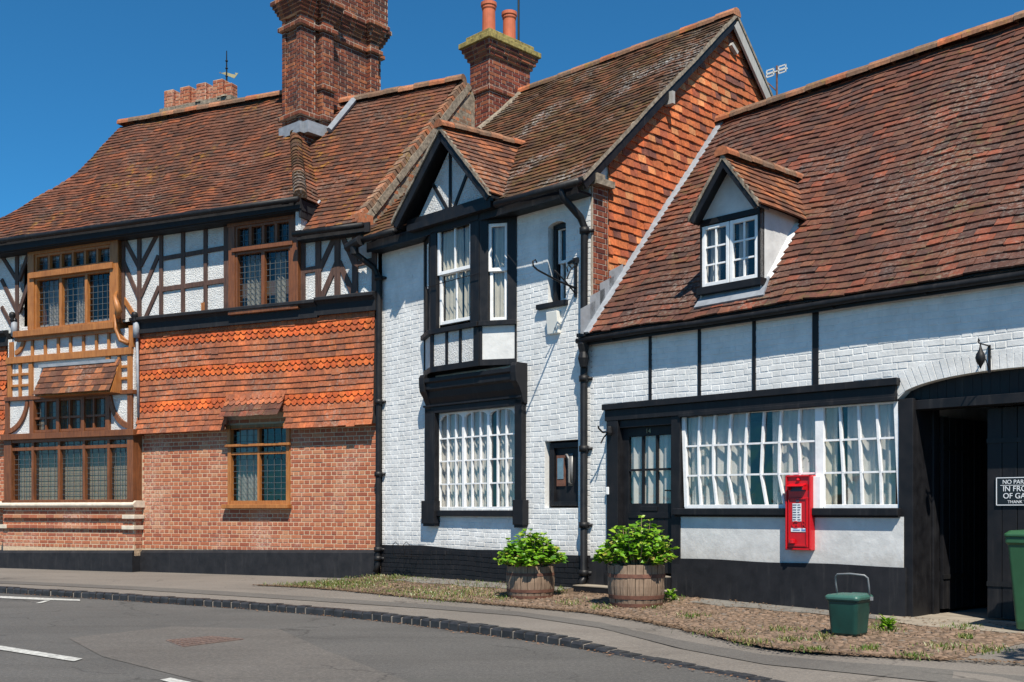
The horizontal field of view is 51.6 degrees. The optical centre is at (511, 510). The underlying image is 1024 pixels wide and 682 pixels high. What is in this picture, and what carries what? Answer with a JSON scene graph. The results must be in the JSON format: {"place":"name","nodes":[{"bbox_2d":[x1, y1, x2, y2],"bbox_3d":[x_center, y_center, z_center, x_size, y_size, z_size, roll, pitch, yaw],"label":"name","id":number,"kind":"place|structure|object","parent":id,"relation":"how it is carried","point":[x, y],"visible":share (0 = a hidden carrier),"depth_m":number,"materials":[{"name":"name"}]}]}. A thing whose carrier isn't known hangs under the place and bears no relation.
{"place":"outdoors","nodes":[
{"label":"outdoors","id":0,"kind":"place"},
{"bbox_2d":[0,593,755,681],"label":"road","id":1,"kind":"structure","parent":0,"point":[409,653],"depth_m":9.46,"materials":[{"name":"grey asphalt"}]},
{"bbox_2d":[0,596,79,600],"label":"road marking","id":2,"kind":"object","parent":1,"relation":"on","point":[12,597],"visible":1,"depth_m":14.72,"materials":[{"name":"paint"}]},
{"bbox_2d":[0,646,81,660],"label":"road marking","id":3,"kind":"object","parent":1,"relation":"on","point":[44,654],"visible":1,"depth_m":9.07,"materials":[{"name":"paint"}]},
{"bbox_2d":[160,678,188,681],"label":"road marking","id":4,"kind":"object","parent":1,"relation":"on","point":[172,680],"visible":1,"depth_m":7.63,"materials":[{"name":"paint"}]},
{"bbox_2d":[69,626,406,681],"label":"road patch","id":5,"kind":"object","parent":1,"relation":"on","point":[265,655],"visible":1,"depth_m":8.91,"materials":[{"name":"grey asphalt"}]},
{"bbox_2d":[166,636,242,646],"bbox_3d":[-2.965,1.226,9.949,0.517,0.013,0.687,0,0,36],"label":"manhole cover","id":6,"kind":"object","parent":5,"relation":"on","point":[187,642],"visible":1,"depth_m":9.94,"materials":[{"name":"metal"}]},
{"bbox_2d":[0,586,785,681],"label":"kerb","id":7,"kind":"structure","parent":1,"relation":"on","point":[514,633],"depth_m":11.64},
{"bbox_2d":[0,568,1023,681],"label":"footpath","id":8,"kind":"structure","parent":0,"point":[241,583],"depth_m":10.94,"materials":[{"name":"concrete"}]},
{"bbox_2d":[0,0,466,577],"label":"brick house","id":9,"kind":"structure","parent":8,"relation":"on","point":[186,332],"depth_m":19.64,"materials":[{"name":"orange brick"}]},
{"bbox_2d":[12,436,126,499],"bbox_3d":[-8.529,-0.765,20.533,3.203,1.260,0.268,0,0,25],"label":"window","id":10,"kind":"structure","parent":9,"relation":"in","point":[33,448],"depth_m":20.42,"materials":[{"name":"brown wood"}]},
{"bbox_2d":[34,395,104,432],"bbox_3d":[-8.521,-1.846,20.432,1.977,0.651,0.090,0,0,25],"label":"window","id":11,"kind":"structure","parent":9,"relation":"in","point":[46,417],"depth_m":20.41,"materials":[{"name":"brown wood"}]},
{"bbox_2d":[35,269,109,328],"bbox_3d":[-8.403,-4.040,20.474,2.005,1.026,0.264,0,0,25],"label":"window","id":12,"kind":"structure","parent":9,"relation":"in","point":[59,313],"depth_m":20.53,"materials":[{"name":"orange wood"}]},
{"bbox_2d":[35,244,109,271],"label":"window","id":13,"kind":"structure","parent":9,"relation":"in","point":[97,249],"depth_m":20.39,"materials":[{"name":"orange wood"}]},
{"bbox_2d":[220,51,237,80],"bbox_3d":[-6.577,-10.134,24.575,0.440,1.072,0.070,0,0,0],"label":"weather vane","id":14,"kind":"object","parent":9,"relation":"attached to","point":[229,74],"visible":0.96,"depth_m":24.57,"materials":[{"name":"beige metal"}]},
{"bbox_2d":[228,423,290,503],"bbox_3d":[-4.435,-0.803,18.827,1.356,1.436,0.268,0,0,25],"label":"window","id":15,"kind":"structure","parent":9,"relation":"in","point":[249,465],"depth_m":18.90,"materials":[{"name":"orange wood"}]},
{"bbox_2d":[235,246,289,306],"bbox_3d":[-4.293,-4.047,18.573,1.195,1.016,0.266,0,0,25],"label":"window","id":16,"kind":"structure","parent":9,"relation":"in","point":[257,287],"depth_m":18.59,"materials":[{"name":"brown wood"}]},
{"bbox_2d":[235,219,289,247],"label":"window","id":17,"kind":"structure","parent":9,"relation":"in","point":[264,225],"depth_m":18.48,"materials":[{"name":"brown wood"}]},
{"bbox_2d":[227,214,300,315],"bbox_3d":[-4.318,-4.322,18.520,1.515,1.728,0.250,0,0,25],"label":"window frame","id":18,"kind":"structure","parent":9,"relation":"in","point":[295,246],"depth_m":18.36,"materials":[{"name":"brown wood"}]},
{"bbox_2d":[344,0,772,587],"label":"white house","id":19,"kind":"structure","parent":8,"relation":"on","point":[498,180],"depth_m":16.00,"materials":[{"name":"paint"}]},
{"bbox_2d":[403,542,418,556],"bbox_3d":[-1.618,0.619,16.896,0.191,0.251,0.206,0,0,45],"label":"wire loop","id":20,"kind":"object","parent":19,"relation":"attached to","point":[409,549],"visible":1,"depth_m":16.84,"materials":[{"name":"black metal"}]},
{"bbox_2d":[421,214,516,375],"bbox_3d":[-0.775,-3.295,16.008,2.131,2.350,0.412,0,0,45],"label":"bay window","id":21,"kind":"structure","parent":19,"relation":"in","point":[480,343],"depth_m":15.59,"materials":[{"name":"black paint"}]},
{"bbox_2d":[439,407,514,509],"bbox_3d":[-0.506,-0.764,16.071,1.769,1.627,0.134,0,0,45],"label":"window","id":22,"kind":"structure","parent":19,"relation":"in","point":[465,438],"depth_m":16.11,"materials":[{"name":"white paint"}]},
{"bbox_2d":[546,310,560,334],"bbox_3d":[0.578,-2.628,14.824,0.208,0.310,0.089,0,0,45],"label":"alarm box","id":23,"kind":"object","parent":19,"relation":"attached to","point":[553,319],"visible":1,"depth_m":14.78,"materials":[{"name":"beige plastic"}]},
{"bbox_2d":[532,257,578,296],"bbox_3d":[0.546,-3.206,14.297,0.880,0.540,0.180,0,0,-45],"label":"sign bracket","id":24,"kind":"object","parent":19,"relation":"attached to","point":[575,261],"visible":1,"depth_m":14.52,"materials":[{"name":"black metal"}]},
{"bbox_2d":[766,64,787,94],"bbox_3d":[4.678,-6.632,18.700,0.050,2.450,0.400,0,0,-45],"label":"tv aerial","id":25,"kind":"object","parent":19,"relation":"attached to","point":[778,70],"visible":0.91,"depth_m":18.69,"materials":[{"name":"metal"}]},
{"bbox_2d":[573,10,1023,619],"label":"white cottage","id":26,"kind":"structure","parent":8,"relation":"on","point":[859,312],"depth_m":12.44,"materials":[{"name":"paint"}]},
{"bbox_2d":[597,426,611,442],"bbox_3d":[1.225,-1.001,13.999,0.080,0.235,0.281,0,0,45],"label":"wall hook","id":27,"kind":"object","parent":26,"relation":"attached to","point":[608,431],"depth_m":14.04,"materials":[{"name":"black metal"}]},
{"bbox_2d":[623,425,670,573],"bbox_3d":[1.786,-0.140,13.785,0.856,1.900,0.159,0,0,45],"label":"door","id":28,"kind":"structure","parent":26,"relation":"in","point":[646,450],"depth_m":13.82,"materials":[{"name":"black paint"}]},
{"bbox_2d":[702,221,729,286],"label":"window","id":29,"kind":"structure","parent":26,"relation":"in","point":[715,279],"depth_m":13.06,"materials":[{"name":"white paint"}]},
{"bbox_2d":[730,215,757,281],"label":"window","id":30,"kind":"structure","parent":26,"relation":"in","point":[743,258],"depth_m":12.77,"materials":[{"name":"white paint"}]},
{"bbox_2d":[682,401,898,507],"bbox_3d":[3.197,-0.610,12.372,2.879,1.320,0.130,0,0,45],"label":"long window","id":31,"kind":"structure","parent":26,"relation":"in","point":[719,474],"depth_m":12.22,"materials":[{"name":"white paint"}]},
{"bbox_2d":[785,475,822,550],"bbox_3d":[3.323,0.027,12.058,0.410,0.855,0.250,0,0,45],"label":"post box","id":32,"kind":"object","parent":26,"relation":"attached to","point":[803,495],"visible":0.98,"depth_m":12.02,"materials":[{"name":"red paint"}]},
{"bbox_2d":[788,498,806,546],"bbox_3d":[3.242,0.137,12.040,0.230,0.545,0.067,0,0,45],"label":"door","id":33,"kind":"structure","parent":32,"relation":"in","point":[790,541],"depth_m":12.08,"materials":[{"name":"red paint"}]},
{"bbox_2d":[975,338,990,372],"bbox_3d":[4.703,-1.541,10.546,0.100,0.316,0.306,0,0,45],"label":"hanging bracket","id":34,"kind":"object","parent":26,"relation":"attached to","point":[980,357],"visible":1,"depth_m":10.47,"materials":[{"name":"black metal"}]},
{"bbox_2d":[995,476,1023,505],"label":"notice sign","id":35,"kind":"object","parent":26,"relation":"attached to","point":[1009,491],"visible":1,"depth_m":10.82,"materials":[{"name":"black metal"}]},
{"bbox_2d":[0,581,1023,681],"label":"footpath strip","id":36,"kind":"object","parent":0,"point":[922,673],"visible":1,"depth_m":9.11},
{"bbox_2d":[0,0,1023,217],"label":"sky","id":37,"kind":"structure","parent":0,"point":[70,69],"materials":[{"name":"blue"}]},
{"bbox_2d":[258,573,1023,660],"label":"verge","id":38,"kind":"structure","parent":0,"point":[570,591],"depth_m":11.14,"materials":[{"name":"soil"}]},
{"bbox_2d":[506,565,554,598],"bbox_3d":[0.240,0.925,13.791,0.638,0.428,0.638,0,0,0],"label":"barrel planter","id":39,"kind":"object","parent":38,"relation":"on","point":[531,582],"visible":0.92,"depth_m":13.52,"materials":[{"name":"brown wood"}]},
{"bbox_2d":[492,529,567,566],"bbox_3d":[0.248,0.497,13.796,1.008,0.530,0.948,0,0,0],"label":"hydrangea","id":40,"kind":"object","parent":39,"relation":"on","point":[543,552],"visible":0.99,"depth_m":13.62,"materials":[{"name":"green plant"}]},
{"bbox_2d":[607,563,664,607],"bbox_3d":[1.480,0.888,12.601,0.689,0.503,0.689,0,0,0],"label":"barrel planter","id":41,"kind":"object","parent":38,"relation":"on","point":[632,586],"visible":0.94,"depth_m":12.31,"materials":[{"name":"brown wood"}]},
{"bbox_2d":[593,515,678,567],"bbox_3d":[1.473,0.376,12.604,1.040,0.639,0.943,0,0,0],"label":"hydrangea","id":42,"kind":"object","parent":41,"relation":"on","point":[645,546],"visible":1,"depth_m":12.41,"materials":[{"name":"green plant"}]},
{"bbox_2d":[249,574,1023,663],"bbox_3d":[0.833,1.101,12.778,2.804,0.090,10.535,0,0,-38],"label":"cobbles","id":43,"kind":"object","parent":38,"relation":"on","point":[997,642],"visible":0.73,"depth_m":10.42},
{"bbox_2d":[396,577,877,618],"bbox_3d":[1.076,1.099,13.981,0.578,0.071,8.000,0,0,-45],"label":"wall foot strip","id":44,"kind":"object","parent":38,"relation":"on","point":[725,603],"depth_m":12.65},
{"bbox_2d":[664,588,677,599],"bbox_3d":[1.942,1.026,12.911,0.188,0.148,0.177,0,0,0],"label":"weed","id":45,"kind":"object","parent":38,"relation":"on","point":[668,592],"visible":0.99,"depth_m":12.95,"materials":[{"name":"green plant"}]},
{"bbox_2d":[825,573,872,635],"bbox_3d":[3.112,0.856,9.726,0.370,0.564,0.420,0,0,42],"label":"food caddy","id":46,"kind":"object","parent":38,"relation":"on","point":[848,614],"visible":1,"depth_m":9.60,"materials":[{"name":"green plastic"}]},
{"bbox_2d":[878,614,896,629],"bbox_3d":[3.572,1.061,10.068,0.188,0.157,0.187,0,0,0],"label":"weed","id":47,"kind":"object","parent":38,"relation":"on","point":[885,622],"visible":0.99,"depth_m":10.04,"materials":[{"name":"green plant"}]},
{"bbox_2d":[874,605,1023,632],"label":"gate apron","id":48,"kind":"object","parent":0,"point":[974,615],"visible":0.71,"depth_m":10.88,"materials":[{"name":"concrete"}]},
{"bbox_2d":[1004,530,1023,629],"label":"wheelie bin","id":49,"kind":"object","parent":48,"relation":"on","point":[1014,540],"visible":1,"depth_m":9.92,"materials":[{"name":"plastic"}]}
]}

